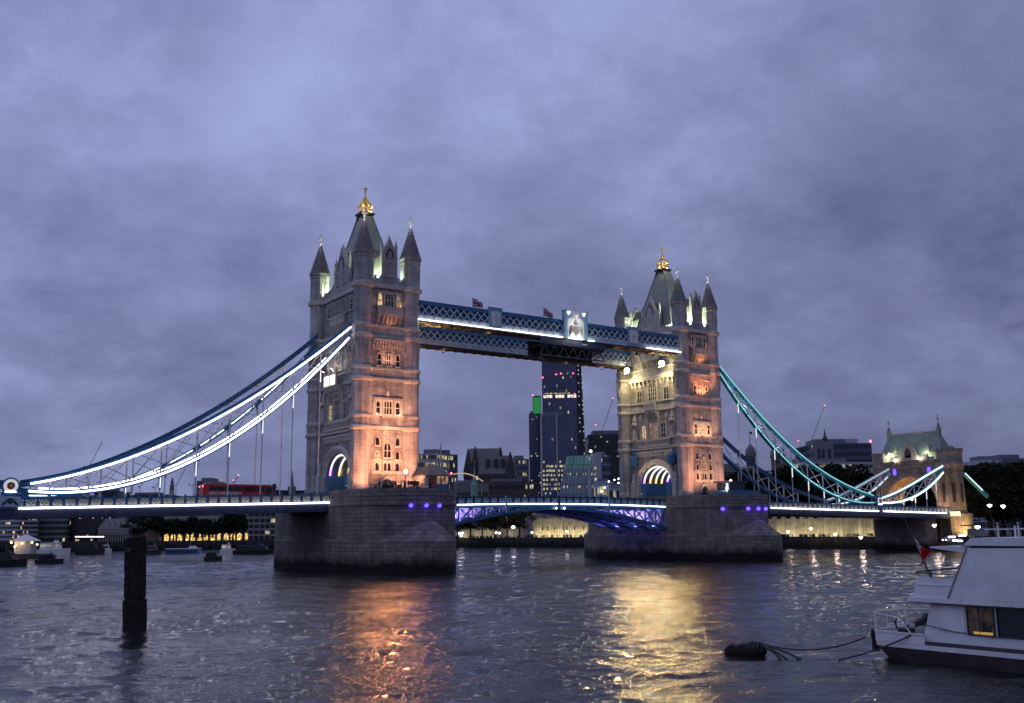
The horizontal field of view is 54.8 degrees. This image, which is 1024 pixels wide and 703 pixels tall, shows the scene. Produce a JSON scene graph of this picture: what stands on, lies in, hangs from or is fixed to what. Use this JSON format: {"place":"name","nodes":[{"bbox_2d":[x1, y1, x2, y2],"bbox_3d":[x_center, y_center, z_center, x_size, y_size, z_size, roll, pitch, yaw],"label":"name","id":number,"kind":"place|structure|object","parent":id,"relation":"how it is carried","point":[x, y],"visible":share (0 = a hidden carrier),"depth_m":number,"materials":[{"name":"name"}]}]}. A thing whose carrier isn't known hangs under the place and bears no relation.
{"place":"outdoors","nodes":[
{"label":"outdoors","id":0,"kind":"place"},
{"bbox_2d":[275,470,303,494],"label":"church spire","id":1,"kind":"structure","parent":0,"point":[293,490],"depth_m":946.17,"materials":[{"name":"stone"}]},
{"bbox_2d":[471,461,477,526],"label":"church spire","id":2,"kind":"structure","parent":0,"point":[474,488],"depth_m":587.88,"materials":[{"name":"grey stone"}]},
{"bbox_2d":[0,547,1023,702],"bbox_3d":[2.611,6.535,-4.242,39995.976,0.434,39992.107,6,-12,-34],"label":"river water","id":3,"kind":"structure","parent":0,"point":[527,625],"depth_m":70.56,"materials":[{"name":"black liquid"}]},
{"bbox_2d":[0,545,27,565],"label":"tug boat","id":4,"kind":"object","parent":3,"relation":"on","point":[7,558],"visible":0.88,"depth_m":224.11,"materials":[{"name":"black metal"}]},
{"bbox_2d":[10,534,49,557],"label":"pavilion boat","id":5,"kind":"object","parent":3,"relation":"on","point":[25,545],"visible":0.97,"depth_m":298.61,"materials":[{"name":"white metal"}]},
{"bbox_2d":[35,549,63,563],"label":"work boat","id":6,"kind":"object","parent":3,"relation":"on","point":[50,558],"visible":0.9,"depth_m":239.17,"materials":[{"name":"black metal"}]},
{"bbox_2d":[36,540,70,554],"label":"river cruiser","id":7,"kind":"object","parent":3,"relation":"on","point":[55,546],"visible":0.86,"depth_m":328.96,"materials":[{"name":"white paint"}]},
{"bbox_2d":[75,537,104,554],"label":"floating pontoon","id":8,"kind":"object","parent":3,"relation":"on","point":[90,548],"visible":0.88,"depth_m":334.09,"materials":[{"name":"black metal"}]},
{"bbox_2d":[122,536,146,630],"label":"timber pile","id":9,"kind":"object","parent":3,"relation":"in","point":[134,610],"visible":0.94,"depth_m":75.01,"materials":[{"name":"black wood"}]},
{"bbox_2d":[146,540,161,553],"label":"boat","id":10,"kind":"object","parent":3,"relation":"on","point":[152,549],"visible":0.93,"depth_m":329.42,"materials":[{"name":"black metal"}]},
{"bbox_2d":[159,541,217,560],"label":"passenger boat","id":11,"kind":"object","parent":3,"relation":"on","point":[194,553],"visible":0.84,"depth_m":253.60,"materials":[{"name":"white paint"}]},
{"bbox_2d":[204,549,221,560],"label":"tour boat","id":12,"kind":"object","parent":3,"relation":"on","point":[211,556],"visible":0.9,"depth_m":249.39,"materials":[{"name":"black metal"}]},
{"bbox_2d":[232,544,273,553],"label":"barge","id":13,"kind":"object","parent":3,"relation":"on","point":[254,549],"visible":0.84,"depth_m":318.46,"materials":[{"name":"black metal"}]},
{"bbox_2d":[274,488,456,573],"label":"bridge pier","id":14,"kind":"structure","parent":3,"relation":"in","point":[377,531],"depth_m":169.11,"materials":[{"name":"stone"}]},
{"bbox_2d":[304,186,428,492],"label":"bridge tower","id":15,"kind":"structure","parent":14,"relation":"on","point":[369,431],"depth_m":188.70,"materials":[{"name":"stone"}]},
{"bbox_2d":[0,333,319,505],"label":"suspension chain","id":16,"kind":"object","parent":15,"relation":"hanging from","point":[227,402],"visible":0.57,"depth_m":185.70,"materials":[{"name":"blue paint"}]},
{"bbox_2d":[17,321,352,505],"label":"suspension chain","id":17,"kind":"object","parent":15,"relation":"hanging from","point":[195,459],"visible":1,"depth_m":166.33,"materials":[{"name":"blue paint"}]},
{"bbox_2d":[0,493,329,519],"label":"side span","id":18,"kind":"object","parent":17,"relation":"hanging from","point":[14,508],"visible":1,"depth_m":160.96,"materials":[{"name":"metal"}]},
{"bbox_2d":[1,477,19,495],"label":"chain joint","id":19,"kind":"object","parent":18,"relation":"attached to","point":[10,486],"visible":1,"depth_m":148.70,"materials":[{"name":"blue paint"}]},
{"bbox_2d":[199,482,277,502],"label":"coach","id":20,"kind":"object","parent":18,"relation":"on","point":[212,488],"visible":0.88,"depth_m":177.87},
{"bbox_2d":[333,399,340,421],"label":"window","id":21,"kind":"structure","parent":15,"relation":"in","point":[337,404],"depth_m":191.75,"materials":[{"name":"glass"}]},
{"bbox_2d":[335,351,342,371],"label":"window","id":22,"kind":"structure","parent":15,"relation":"in","point":[339,358],"depth_m":193.18,"materials":[{"name":"glass"}]},
{"bbox_2d":[382,442,392,458],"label":"window","id":23,"kind":"structure","parent":15,"relation":"in","point":[387,447],"depth_m":183.80,"materials":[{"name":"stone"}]},
{"bbox_2d":[382,399,393,415],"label":"window","id":24,"kind":"structure","parent":15,"relation":"in","point":[387,406],"depth_m":185.15,"materials":[{"name":"stone"}]},
{"bbox_2d":[383,292,394,308],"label":"window","id":25,"kind":"structure","parent":15,"relation":"in","point":[388,296],"depth_m":188.84,"materials":[{"name":"glass"}]},
{"bbox_2d":[419,326,631,369],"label":"walkway","id":26,"kind":"structure","parent":15,"relation":"attached to","point":[447,340],"depth_m":223.44,"materials":[{"name":"blue paint"}]},
{"bbox_2d":[418,300,678,355],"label":"walkway","id":27,"kind":"structure","parent":15,"relation":"attached to","point":[499,321],"depth_m":209.44,"materials":[{"name":"blue paint"}]},
{"bbox_2d":[528,337,604,364],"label":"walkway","id":28,"kind":"structure","parent":27,"relation":"hanging from","point":[544,348],"depth_m":213.67,"materials":[{"name":"black metal"}]},
{"bbox_2d":[411,445,452,488],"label":"control cabin","id":29,"kind":"object","parent":14,"relation":"on","point":[434,474],"visible":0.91,"depth_m":182.49,"materials":[{"name":"blue paint"}]},
{"bbox_2d":[455,495,558,525],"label":"bascule leaf","id":30,"kind":"object","parent":14,"relation":"attached to","point":[473,508],"visible":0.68,"depth_m":198.60,"materials":[{"name":"metal"}]},
{"bbox_2d":[584,494,782,560],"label":"bridge pier","id":31,"kind":"structure","parent":3,"relation":"in","point":[702,527],"depth_m":215.93,"materials":[{"name":"stone"}]},
{"bbox_2d":[514,495,666,533],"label":"bascule leaf","id":32,"kind":"object","parent":31,"relation":"attached to","point":[626,513],"visible":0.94,"depth_m":219.80,"materials":[{"name":"metal"}]},
{"bbox_2d":[614,248,727,497],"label":"bridge tower","id":33,"kind":"structure","parent":31,"relation":"on","point":[670,441],"depth_m":235.89,"materials":[{"name":"stone"}]},
{"bbox_2d":[647,382,657,401],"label":"window","id":34,"kind":"structure","parent":33,"relation":"in","point":[652,394],"depth_m":239.19,"materials":[{"name":"stone"}]},
{"bbox_2d":[648,420,657,439],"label":"window","id":35,"kind":"structure","parent":33,"relation":"in","point":[653,425],"depth_m":237.56,"materials":[{"name":"glass"}]},
{"bbox_2d":[722,435,822,502],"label":"suspension chain","id":36,"kind":"object","parent":33,"relation":"hanging from","point":[753,465],"visible":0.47,"depth_m":269.05,"materials":[{"name":"blue paint"}]},
{"bbox_2d":[719,366,877,506],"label":"suspension chain","id":37,"kind":"object","parent":33,"relation":"hanging from","point":[766,423],"visible":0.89,"depth_m":249.13,"materials":[{"name":"teal paint"}]},
{"bbox_2d":[713,481,760,493],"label":"control cabin","id":38,"kind":"object","parent":31,"relation":"on","point":[731,487],"visible":0.97,"depth_m":220.16,"materials":[{"name":"blue paint"}]},
{"bbox_2d":[767,500,951,518],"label":"side span","id":39,"kind":"object","parent":31,"relation":"attached to","point":[803,509],"visible":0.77,"depth_m":263.29,"materials":[{"name":"metal"}]},
{"bbox_2d":[824,468,890,505],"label":"suspension chain","id":40,"kind":"object","parent":39,"relation":"attached to","point":[871,479],"visible":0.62,"depth_m":295.27,"materials":[{"name":"white paint"}]},
{"bbox_2d":[881,464,944,508],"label":"suspension chain","id":41,"kind":"object","parent":39,"relation":"attached to","point":[923,478],"visible":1,"depth_m":278.49,"materials":[{"name":"white paint"}]},
{"bbox_2d":[724,641,766,656],"bbox_3d":[13.277,17.055,56.146,2.520,1.190,1.073,-8,-12,34],"label":"mooring log","id":42,"kind":"object","parent":3,"relation":"on","point":[753,649],"visible":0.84,"depth_m":55.77,"materials":[{"name":"black metal"}]},
{"bbox_2d":[757,637,865,650],"bbox_3d":[16.755,16.349,55.311,5.914,0.809,0.100,-2,-10,10],"label":"mooring rope","id":43,"kind":"object","parent":42,"relation":"attached to","point":[816,649],"visible":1,"depth_m":55.16,"materials":[{"name":"black fabric"}]},
{"bbox_2d":[873,518,940,550],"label":"approach pier","id":44,"kind":"structure","parent":3,"relation":"in","point":[892,534],"depth_m":284.73,"materials":[{"name":"stone"}]},
{"bbox_2d":[871,522,1023,674],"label":"passenger boat","id":45,"kind":"object","parent":3,"relation":"on","point":[973,616],"visible":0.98,"depth_m":50.52,"materials":[{"name":"white paint"}]},
{"bbox_2d":[838,634,911,659],"bbox_3d":[19.704,16.043,53.559,3.932,1.580,0.100,-6,-11,26],"label":"mooring rope","id":46,"kind":"object","parent":45,"relation":"attached to","point":[875,649],"visible":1,"depth_m":53.49,"materials":[{"name":"black fabric"}]},
{"bbox_2d":[903,517,933,576],"bbox_3d":[21.920,10.495,53.164,0.240,3.166,1.618,8,-13,-40],"label":"ensign flag","id":47,"kind":"object","parent":45,"relation":"attached to","point":[924,553],"visible":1,"depth_m":52.94,"materials":[{"name":"red fabric"}]},
{"bbox_2d":[0,0,1023,500],"label":"sky","id":48,"kind":"structure","parent":0,"point":[845,178],"materials":[{"name":"grey"}]},
{"bbox_2d":[559,450,601,496],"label":"sloping glass building","id":49,"kind":"structure","parent":0,"point":[582,474],"depth_m":640.06,"materials":[{"name":"teal glass"}]},
{"bbox_2d":[160,531,1021,540],"bbox_3d":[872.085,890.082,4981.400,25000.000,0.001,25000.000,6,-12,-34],"label":"bank ground","id":50,"kind":"structure","parent":0,"point":[1008,533],"depth_m":425.94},
{"bbox_2d":[0,519,38,542],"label":"white riverside block","id":51,"kind":"structure","parent":50,"relation":"on","point":[10,530],"depth_m":419.26,"materials":[{"name":"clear glass"}]},
{"bbox_2d":[38,518,70,541],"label":"terraced office","id":52,"kind":"structure","parent":50,"relation":"on","point":[51,530],"depth_m":443.37,"materials":[{"name":"concrete"}]},
{"bbox_2d":[69,495,115,541],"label":"dark glass office","id":53,"kind":"structure","parent":50,"relation":"on","point":[84,526],"depth_m":447.64,"materials":[{"name":"grey glass"}]},
{"bbox_2d":[94,489,129,518],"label":"flat roofed block","id":54,"kind":"structure","parent":50,"relation":"on","point":[116,492],"depth_m":879.78,"materials":[{"name":"grey glass"}]},
{"bbox_2d":[97,518,159,541],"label":"market hall","id":55,"kind":"structure","parent":50,"relation":"on","point":[110,529],"depth_m":441.73,"materials":[{"name":"stone"}]},
{"bbox_2d":[119,517,156,534],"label":"broadleaf tree","id":56,"kind":"object","parent":50,"relation":"on","point":[141,523],"visible":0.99,"depth_m":441.27,"materials":[{"name":"green plant"}]},
{"bbox_2d":[127,492,178,536],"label":"flat roofed block","id":57,"kind":"structure","parent":50,"relation":"on","point":[144,494],"depth_m":865.96,"materials":[{"name":"grey concrete"}]},
{"bbox_2d":[156,520,191,540],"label":"broadleaf tree","id":58,"kind":"object","parent":50,"relation":"on","point":[167,526],"visible":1,"depth_m":441.79,"materials":[{"name":"green plant"}]},
{"bbox_2d":[170,516,198,540],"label":"broadleaf tree","id":59,"kind":"object","parent":50,"relation":"on","point":[192,521],"visible":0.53,"depth_m":456.09,"materials":[{"name":"green plant"}]},
{"bbox_2d":[163,514,248,540],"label":"columned building","id":60,"kind":"structure","parent":50,"relation":"on","point":[190,537],"depth_m":471.29,"materials":[{"name":"beige stone"}]},
{"bbox_2d":[194,520,220,539],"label":"broadleaf tree","id":61,"kind":"object","parent":50,"relation":"on","point":[202,526],"visible":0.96,"depth_m":442.37,"materials":[{"name":"green plant"}]},
{"bbox_2d":[196,478,225,495],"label":"glass vault hall","id":62,"kind":"structure","parent":50,"relation":"on","point":[202,481],"depth_m":899.88,"materials":[{"name":"grey"}]},
{"bbox_2d":[215,514,248,539],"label":"broadleaf tree","id":63,"kind":"object","parent":50,"relation":"on","point":[229,520],"visible":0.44,"depth_m":440.46,"materials":[{"name":"green plant"}]},
{"bbox_2d":[247,513,274,539],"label":"concrete office","id":64,"kind":"structure","parent":50,"relation":"on","point":[261,526],"depth_m":428.78,"materials":[{"name":"grey concrete"}]},
{"bbox_2d":[418,449,449,488],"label":"office block","id":65,"kind":"structure","parent":50,"relation":"on","point":[440,459],"depth_m":761.31,"materials":[{"name":"grey glass"}]},
{"bbox_2d":[444,450,457,488],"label":"office block","id":66,"kind":"structure","parent":50,"relation":"on","point":[453,463],"depth_m":775.10,"materials":[{"name":"grey glass"}]},
{"bbox_2d":[453,480,488,527],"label":"museum hall","id":67,"kind":"structure","parent":50,"relation":"on","point":[463,487],"depth_m":599.44,"materials":[{"name":"stone"}]},
{"bbox_2d":[471,516,500,537],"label":"broadleaf tree","id":68,"kind":"object","parent":50,"relation":"on","point":[484,524],"visible":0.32,"depth_m":408.51,"materials":[{"name":"green plant"}]},
{"bbox_2d":[463,446,515,482],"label":"gabled office","id":69,"kind":"structure","parent":50,"relation":"on","point":[492,463],"depth_m":903.92,"materials":[{"name":"grey brick"}]},
{"bbox_2d":[455,527,524,537],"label":"quay wall","id":70,"kind":"structure","parent":50,"relation":"on","point":[486,532],"depth_m":470.41,"materials":[{"name":"stone"}]},
{"bbox_2d":[494,513,519,535],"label":"broadleaf tree","id":71,"kind":"object","parent":50,"relation":"on","point":[506,520],"visible":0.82,"depth_m":408.03,"materials":[{"name":"green plant"}]},
{"bbox_2d":[485,479,537,526],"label":"brick terrace","id":72,"kind":"structure","parent":50,"relation":"on","point":[509,487],"depth_m":639.17,"materials":[{"name":"brown brick"}]},
{"bbox_2d":[0,536,1023,551],"bbox_3d":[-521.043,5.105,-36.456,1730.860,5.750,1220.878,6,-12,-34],"label":"river wall","id":73,"kind":"structure","parent":50,"relation":"on","point":[864,542],"depth_m":393.21,"materials":[{"name":"grey stone"}]},
{"bbox_2d":[514,455,528,480],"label":"office block","id":74,"kind":"structure","parent":50,"relation":"on","point":[522,467],"depth_m":978.46,"materials":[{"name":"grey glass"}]},
{"bbox_2d":[508,512,535,534],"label":"broadleaf tree","id":75,"kind":"object","parent":50,"relation":"on","point":[522,515],"visible":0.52,"depth_m":412.40,"materials":[{"name":"green plant"}]},
{"bbox_2d":[525,513,534,536],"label":"fortress tower","id":76,"kind":"structure","parent":50,"relation":"on","point":[530,528],"depth_m":447.09,"materials":[{"name":"stone"}]},
{"bbox_2d":[529,395,540,513],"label":"slim tower","id":77,"kind":"structure","parent":50,"relation":"on","point":[534,450],"depth_m":1491.88,"materials":[{"name":"black glass"}]},
{"bbox_2d":[540,412,573,499],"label":"office tower","id":78,"kind":"structure","parent":50,"relation":"on","point":[557,437],"depth_m":1143.14,"materials":[{"name":"blue glass"}]},
{"bbox_2d":[535,517,587,536],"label":"fortress wall","id":79,"kind":"structure","parent":50,"relation":"on","point":[555,526],"depth_m":452.80,"materials":[{"name":"stone"}]},
{"bbox_2d":[542,362,584,455],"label":"tall tower","id":80,"kind":"structure","parent":50,"relation":"on","point":[562,387],"depth_m":1333.63,"materials":[{"name":"blue glass"}]},
{"bbox_2d":[585,430,619,483],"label":"black office block","id":81,"kind":"structure","parent":50,"relation":"on","point":[606,442],"depth_m":818.37,"materials":[{"name":"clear glass"}]},
{"bbox_2d":[595,452,610,480],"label":"banded office","id":82,"kind":"structure","parent":50,"relation":"on","point":[605,465],"depth_m":698.62,"materials":[{"name":"blue glass"}]},
{"bbox_2d":[594,479,613,497],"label":"blue glass pavilion","id":83,"kind":"structure","parent":50,"relation":"on","point":[600,485],"depth_m":559.70,"materials":[{"name":"glass"}]},
{"bbox_2d":[606,484,619,497],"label":"white arcaded building","id":84,"kind":"structure","parent":50,"relation":"on","point":[613,490],"depth_m":499.64,"materials":[{"name":"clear glass"}]},
{"bbox_2d":[729,467,819,518],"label":"broadleaf tree","id":85,"kind":"object","parent":50,"relation":"on","point":[797,480],"visible":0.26,"depth_m":423.56,"materials":[{"name":"green plant"}]},
{"bbox_2d":[745,430,804,518],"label":"castle keep","id":86,"kind":"structure","parent":50,"relation":"on","point":[750,452],"depth_m":523.56,"materials":[{"name":"grey brick"}]},
{"bbox_2d":[766,465,819,518],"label":"broadleaf tree","id":87,"kind":"object","parent":50,"relation":"on","point":[787,468],"visible":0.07,"depth_m":434.77,"materials":[{"name":"green plant"}]},
{"bbox_2d":[778,466,847,518],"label":"broadleaf tree","id":88,"kind":"object","parent":50,"relation":"on","point":[831,471],"visible":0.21,"depth_m":421.02,"materials":[{"name":"green plant"}]},
{"bbox_2d":[768,517,873,536],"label":"fortress wall","id":89,"kind":"structure","parent":50,"relation":"on","point":[828,526],"depth_m":352.68,"materials":[{"name":"stone"}]},
{"bbox_2d":[781,459,872,518],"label":"white office block","id":90,"kind":"structure","parent":50,"relation":"on","point":[845,464],"depth_m":559.89,"materials":[{"name":"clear glass"}]},
{"bbox_2d":[795,429,872,461],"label":"glass office block","id":91,"kind":"structure","parent":50,"relation":"on","point":[848,450],"depth_m":619.04,"materials":[{"name":"grey glass"}]},
{"bbox_2d":[801,462,869,501],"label":"broadleaf tree","id":92,"kind":"object","parent":50,"relation":"on","point":[851,470],"visible":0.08,"depth_m":430.81,"materials":[{"name":"green plant"}]},
{"bbox_2d":[817,471,874,505],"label":"broadleaf tree","id":93,"kind":"object","parent":50,"relation":"on","point":[861,480],"visible":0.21,"depth_m":422.78,"materials":[{"name":"green plant"}]},
{"bbox_2d":[904,482,936,506],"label":"broadleaf tree","id":94,"kind":"object","parent":50,"relation":"on","point":[921,499],"visible":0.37,"depth_m":381.59,"materials":[{"name":"green plant"}]},
{"bbox_2d":[871,414,977,545],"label":"gate tower","id":95,"kind":"structure","parent":50,"relation":"on","point":[905,459],"depth_m":294.96,"materials":[{"name":"stone"}]},
{"bbox_2d":[963,472,988,497],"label":"land tie","id":96,"kind":"object","parent":95,"relation":"attached to","point":[975,484],"visible":0.93,"depth_m":295.29,"materials":[{"name":"teal paint"}]},
{"bbox_2d":[963,468,1004,535],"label":"broadleaf tree","id":97,"kind":"object","parent":50,"relation":"on","point":[968,483],"visible":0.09,"depth_m":336.95,"materials":[{"name":"green plant"}]},
{"bbox_2d":[963,456,1008,531],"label":"distant office block","id":98,"kind":"structure","parent":50,"relation":"on","point":[977,460],"depth_m":522.27,"materials":[{"name":"grey glass"}]},
{"bbox_2d":[962,462,1023,535],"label":"broadleaf tree","id":99,"kind":"object","parent":50,"relation":"on","point":[977,472],"visible":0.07,"depth_m":341.35,"materials":[{"name":"green plant"}]},
{"bbox_2d":[965,481,1023,535],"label":"broadleaf tree","id":100,"kind":"object","parent":50,"relation":"on","point":[990,490],"visible":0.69,"depth_m":310.62,"materials":[{"name":"green plant"}]},
{"bbox_2d":[967,463,1023,535],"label":"broadleaf tree","id":101,"kind":"object","parent":50,"relation":"on","point":[986,480],"visible":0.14,"depth_m":325.71,"materials":[{"name":"green plant"}]},
{"bbox_2d":[969,460,1023,535],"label":"broadleaf tree","id":102,"kind":"object","parent":50,"relation":"on","point":[993,464],"visible":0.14,"depth_m":345.05,"materials":[{"name":"green plant"}]},
{"bbox_2d":[980,485,1023,518],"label":"broadleaf tree","id":103,"kind":"object","parent":50,"relation":"on","point":[1017,504],"visible":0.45,"depth_m":305.60,"materials":[{"name":"green plant"}]},
{"bbox_2d":[982,488,1023,535],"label":"broadleaf tree","id":104,"kind":"object","parent":50,"relation":"on","point":[999,518],"visible":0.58,"depth_m":309.54,"materials":[{"name":"green plant"}]},
{"bbox_2d":[987,464,1023,493],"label":"broadleaf tree","id":105,"kind":"object","parent":50,"relation":"on","point":[1017,475],"visible":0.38,"depth_m":319.49,"materials":[{"name":"green plant"}]},
{"bbox_2d":[991,455,1023,531],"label":"distant office block","id":106,"kind":"structure","parent":50,"relation":"on","point":[1005,459],"depth_m":539.90,"materials":[{"name":"grey glass"}]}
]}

